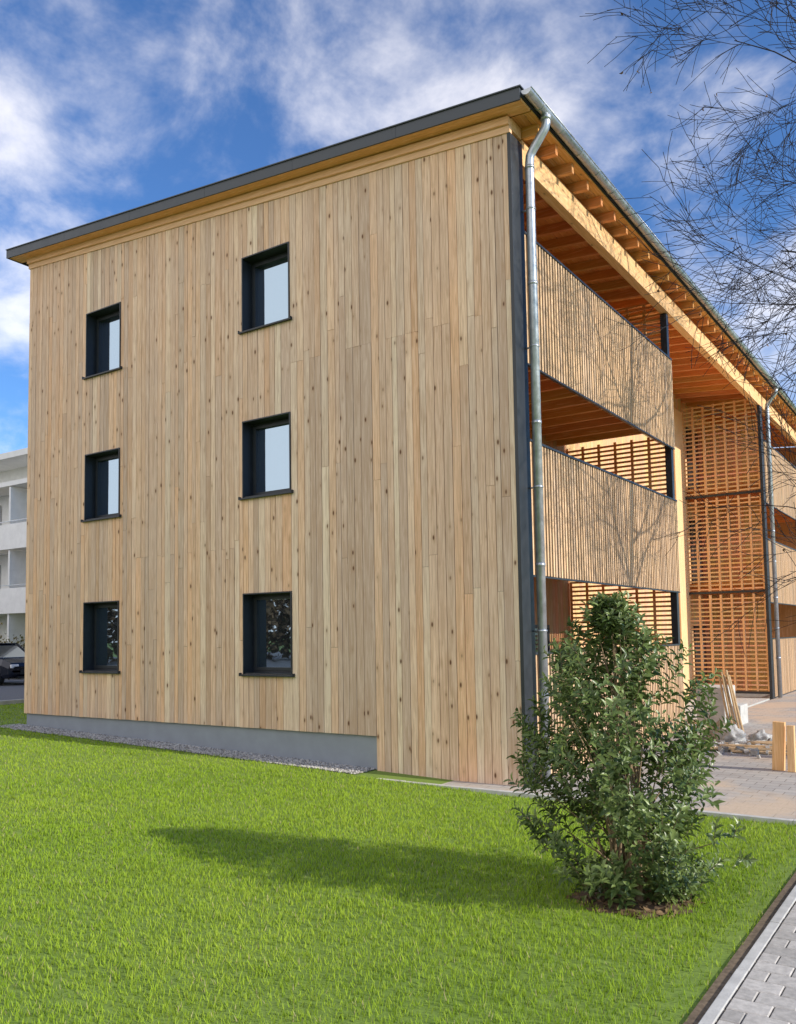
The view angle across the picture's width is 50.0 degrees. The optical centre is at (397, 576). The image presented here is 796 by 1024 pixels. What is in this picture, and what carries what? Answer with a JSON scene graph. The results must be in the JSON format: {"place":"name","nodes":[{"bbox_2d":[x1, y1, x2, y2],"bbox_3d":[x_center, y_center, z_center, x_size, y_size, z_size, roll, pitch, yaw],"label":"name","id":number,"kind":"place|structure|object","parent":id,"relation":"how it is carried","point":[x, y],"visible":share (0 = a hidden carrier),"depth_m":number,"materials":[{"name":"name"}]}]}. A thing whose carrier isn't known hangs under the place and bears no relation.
{"place":"outdoors","nodes":[
{"label":"outdoors","id":0,"kind":"place"},
{"bbox_2d":[0,678,23,700],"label":"asphalt road","id":1,"kind":"structure","parent":0,"point":[13,689],"depth_m":29.59,"materials":[{"name":"grey asphalt"}]},
{"bbox_2d":[0,643,24,684],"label":"parked car","id":2,"kind":"object","parent":1,"relation":"on","point":[12,660],"visible":0.52,"depth_m":32.46,"materials":[{"name":"blue paint"}]},
{"bbox_2d":[0,694,795,1023],"bbox_3d":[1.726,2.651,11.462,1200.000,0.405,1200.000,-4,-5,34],"label":"ground","id":3,"kind":"structure","parent":0,"point":[726,954],"depth_m":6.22,"materials":[{"name":"green plant"}]},
{"bbox_2d":[0,699,23,704],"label":"road kerb","id":4,"kind":"structure","parent":3,"relation":"on","point":[9,702],"depth_m":22.81,"materials":[{"name":"concrete"}]},
{"bbox_2d":[0,623,24,679],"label":"hedge","id":5,"kind":"object","parent":3,"relation":"on","point":[22,640],"visible":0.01,"depth_m":38.12,"materials":[{"name":"green plant"}]},
{"bbox_2d":[0,448,27,647],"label":"walls and slabs","id":6,"kind":"structure","parent":3,"relation":"on","point":[13,484],"depth_m":42.75,"materials":[{"name":"white paint"}]},
{"bbox_2d":[0,505,1,575],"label":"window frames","id":7,"kind":"structure","parent":6,"relation":"attached to","point":[0,524],"depth_m":45.79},
{"bbox_2d":[0,518,26,585],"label":"handrails","id":8,"kind":"object","parent":6,"relation":"on","point":[10,521],"depth_m":42.17,"materials":[{"name":"metal"}]},
{"bbox_2d":[1,724,375,773],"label":"gravel strip","id":9,"kind":"object","parent":3,"relation":"on","point":[312,764],"visible":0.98,"depth_m":14.59,"materials":[{"name":"gravel"}]},
{"bbox_2d":[27,713,376,769],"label":"plinth","id":10,"kind":"structure","parent":3,"relation":"on","point":[354,750],"depth_m":14.45,"materials":[{"name":"grey concrete"}]},
{"bbox_2d":[24,134,522,786],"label":"facade boards","id":11,"kind":"object","parent":3,"relation":"on","point":[380,542],"visible":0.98,"depth_m":13.80,"materials":[{"name":"beige wood"}]},
{"bbox_2d":[79,316,294,676],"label":"window sills","id":12,"kind":"structure","parent":11,"relation":"attached to","point":[239,498],"depth_m":14.54,"materials":[{"name":"black metal"}]},
{"bbox_2d":[83,241,292,674],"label":"window frames","id":13,"kind":"structure","parent":11,"relation":"attached to","point":[251,264],"depth_m":14.96,"materials":[{"name":"black metal"}]},
{"bbox_2d":[98,258,290,666],"bbox_3d":[-3.871,-1.859,15.818,5.240,7.020,0.015,-4,-5,34],"label":"window glass","id":14,"kind":"object","parent":13,"relation":"in","point":[273,474],"visible":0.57,"depth_m":14.78,"materials":[{"name":"clear glass"}]},
{"bbox_2d":[27,116,520,269],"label":"gable trim boards","id":15,"kind":"object","parent":11,"relation":"attached to","point":[461,137],"visible":0.98,"depth_m":14.19,"materials":[{"name":"beige wood"}]},
{"bbox_2d":[380,778,795,824],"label":"concrete kerb","id":16,"kind":"structure","parent":3,"relation":"on","point":[710,813],"depth_m":10.57,"materials":[{"name":"grey concrete"}]},
{"bbox_2d":[530,394,710,681],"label":"wall boards","id":17,"kind":"object","parent":3,"relation":"on","point":[558,603],"depth_m":22.03,"materials":[{"name":"beige wood"}]},
{"bbox_2d":[502,590,757,918],"bbox_3d":[1.783,1.344,6.738,1.910,2.478,1.850,-1,-4,8],"label":"evergreen shrub","id":18,"kind":"object","parent":3,"relation":"on","point":[620,883],"visible":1,"depth_m":6.53,"materials":[{"name":"green plant"}]},
{"bbox_2d":[673,407,692,696],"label":"timber pier","id":19,"kind":"structure","parent":3,"relation":"on","point":[684,604],"depth_m":26.34,"materials":[{"name":"beige wood"}]},
{"bbox_2d":[579,0,795,656],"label":"bare deciduous tree","id":20,"kind":"object","parent":3,"relation":"on","point":[739,281],"visible":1,"depth_m":14.45,"materials":[{"name":"brown plant"}]},
{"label":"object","id":21,"kind":"object","parent":3,"relation":"on","visible":0},
{"bbox_2d":[6,84,795,414],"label":"roof covering","id":22,"kind":"object","parent":21,"relation":"on","point":[402,128],"visible":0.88,"depth_m":14.03,"materials":[{"name":"metal"}]},
{"bbox_2d":[10,97,529,262],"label":"gable soffit","id":23,"kind":"structure","parent":22,"relation":"attached to","point":[515,108],"depth_m":13.90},
{"bbox_2d":[510,110,795,418],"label":"eaves soffit","id":24,"kind":"structure","parent":22,"relation":"attached to","point":[530,118],"depth_m":15.70,"materials":[{"name":"brown wood"}]},
{"bbox_2d":[26,447,795,713],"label":"side cladding","id":25,"kind":"structure","parent":21,"relation":"attached to","point":[788,611],"depth_m":33.74,"materials":[{"name":"brown wood"}]},
{"bbox_2d":[0,0,795,453],"label":"sky","id":26,"kind":"structure","parent":0,"point":[108,107],"materials":[{"name":"blue"}]},
{"bbox_2d":[443,691,795,818],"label":"patio paving","id":27,"kind":"structure","parent":0,"point":[751,785],"depth_m":11.72,"materials":[{"name":"grey concrete"}]},
{"bbox_2d":[521,86,795,781],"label":"gutter and downpipes","id":28,"kind":"object","parent":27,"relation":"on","point":[548,117],"visible":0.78,"depth_m":12.09,"materials":[{"name":"metal"}]},
{"bbox_2d":[704,720,725,738],"bbox_3d":[6.141,2.915,16.198,0.666,0.386,0.522,-4,-5,34],"label":"rubble sack","id":29,"kind":"object","parent":27,"relation":"on","point":[718,726],"visible":0.16,"depth_m":16.12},
{"bbox_2d":[696,684,747,724],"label":"concrete block steps","id":30,"kind":"structure","parent":27,"relation":"on","point":[742,708],"depth_m":18.45,"materials":[{"name":"grey concrete"}]},
{"bbox_2d":[718,670,743,730],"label":"leaning battens","id":31,"kind":"object","parent":27,"relation":"on","point":[727,696],"visible":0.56,"depth_m":17.29,"materials":[{"name":"brown wood"}]},
{"bbox_2d":[715,724,746,741],"bbox_3d":[5.991,2.845,15.333,0.571,0.410,0.495,-4,-5,34],"label":"rubble sack","id":32,"kind":"object","parent":27,"relation":"on","point":[736,734],"visible":0.52,"depth_m":15.17,"materials":[{"name":"white plastic"}]},
{"bbox_2d":[687,735,786,758],"bbox_3d":[5.927,2.905,14.349,2.431,0.164,3.718,-4,-5,34],"label":"rubble pile","id":33,"kind":"object","parent":27,"relation":"on","point":[720,750],"visible":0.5,"depth_m":14.35,"materials":[{"name":"grey stone"}]},
{"bbox_2d":[710,741,795,754],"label":"loose planks","id":34,"kind":"object","parent":33,"relation":"on","point":[731,747],"visible":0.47,"depth_m":14.39,"materials":[{"name":"brown wood"}]},
{"bbox_2d":[748,729,771,740],"bbox_3d":[6.600,2.910,15.530,0.428,0.268,0.449,-4,-5,34],"label":"rubble sack","id":35,"kind":"object","parent":27,"relation":"on","point":[761,735],"visible":0.6,"depth_m":15.42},
{"bbox_2d":[772,721,795,771],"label":"timber offcut","id":36,"kind":"object","parent":27,"relation":"on","point":[780,730],"visible":1,"depth_m":12.41,"materials":[{"name":"brown wood"}]},
{"bbox_2d":[535,431,707,682],"bbox_3d":[6.312,-0.837,22.930,0.018,8.540,21.555,-4,-5,34],"label":"balcony doors glass","id":37,"kind":"object","parent":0,"point":[695,579],"visible":0.04,"depth_m":28.09,"materials":[{"name":"grey glass"}]},
{"bbox_2d":[528,367,794,594],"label":"balcony joists","id":38,"kind":"object","parent":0,"point":[568,417],"visible":0.12,"depth_m":17.41,"materials":[{"name":"brown wood"}]},
{"bbox_2d":[685,693,769,729],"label":"loggia floor","id":39,"kind":"structure","parent":0,"point":[750,700],"depth_m":24.79,"materials":[{"name":"concrete"}]},
{"bbox_2d":[507,132,795,785],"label":"steel posts and rails","id":40,"kind":"object","parent":39,"relation":"on","point":[526,575],"visible":0.27,"depth_m":12.02,"materials":[{"name":"metal"}]},
{"bbox_2d":[519,140,795,446],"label":"eaves beam","id":41,"kind":"structure","parent":40,"relation":"on","point":[560,198],"depth_m":16.12,"materials":[{"name":"beige wood"}]},
{"bbox_2d":[519,124,795,446],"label":"rafters","id":42,"kind":"object","parent":41,"relation":"on","point":[693,387],"visible":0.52,"depth_m":18.98,"materials":[{"name":"brown wood"}]},
{"bbox_2d":[524,234,795,778],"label":"balcony railing slats","id":43,"kind":"object","parent":40,"relation":"attached to","point":[600,526],"visible":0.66,"depth_m":14.81,"materials":[{"name":"beige wood"}]},
{"bbox_2d":[686,482,762,587],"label":"balcony decks","id":44,"kind":"object","parent":40,"relation":"attached to","point":[725,489],"visible":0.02,"depth_m":26.33,"materials":[{"name":"brown wood"}]},
{"bbox_2d":[566,303,769,690],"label":"lattice screen uprights","id":45,"kind":"object","parent":39,"relation":"on","point":[718,546],"visible":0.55,"depth_m":26.03,"materials":[{"name":"brown wood"}]},
{"bbox_2d":[566,302,767,689],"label":"lattice screen laths","id":46,"kind":"object","parent":45,"relation":"attached to","point":[643,441],"visible":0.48,"depth_m":25.78,"materials":[{"name":"brown wood"}]},
{"bbox_2d":[697,418,769,691],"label":"partition wall","id":47,"kind":"structure","parent":39,"relation":"on","point":[734,573],"depth_m":28.17,"materials":[{"name":"brown wood"}]},
{"bbox_2d":[683,872,795,1023],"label":"paver path","id":48,"kind":"structure","parent":0,"point":[754,982],"depth_m":5.04,"materials":[{"name":"concrete"}]}
]}

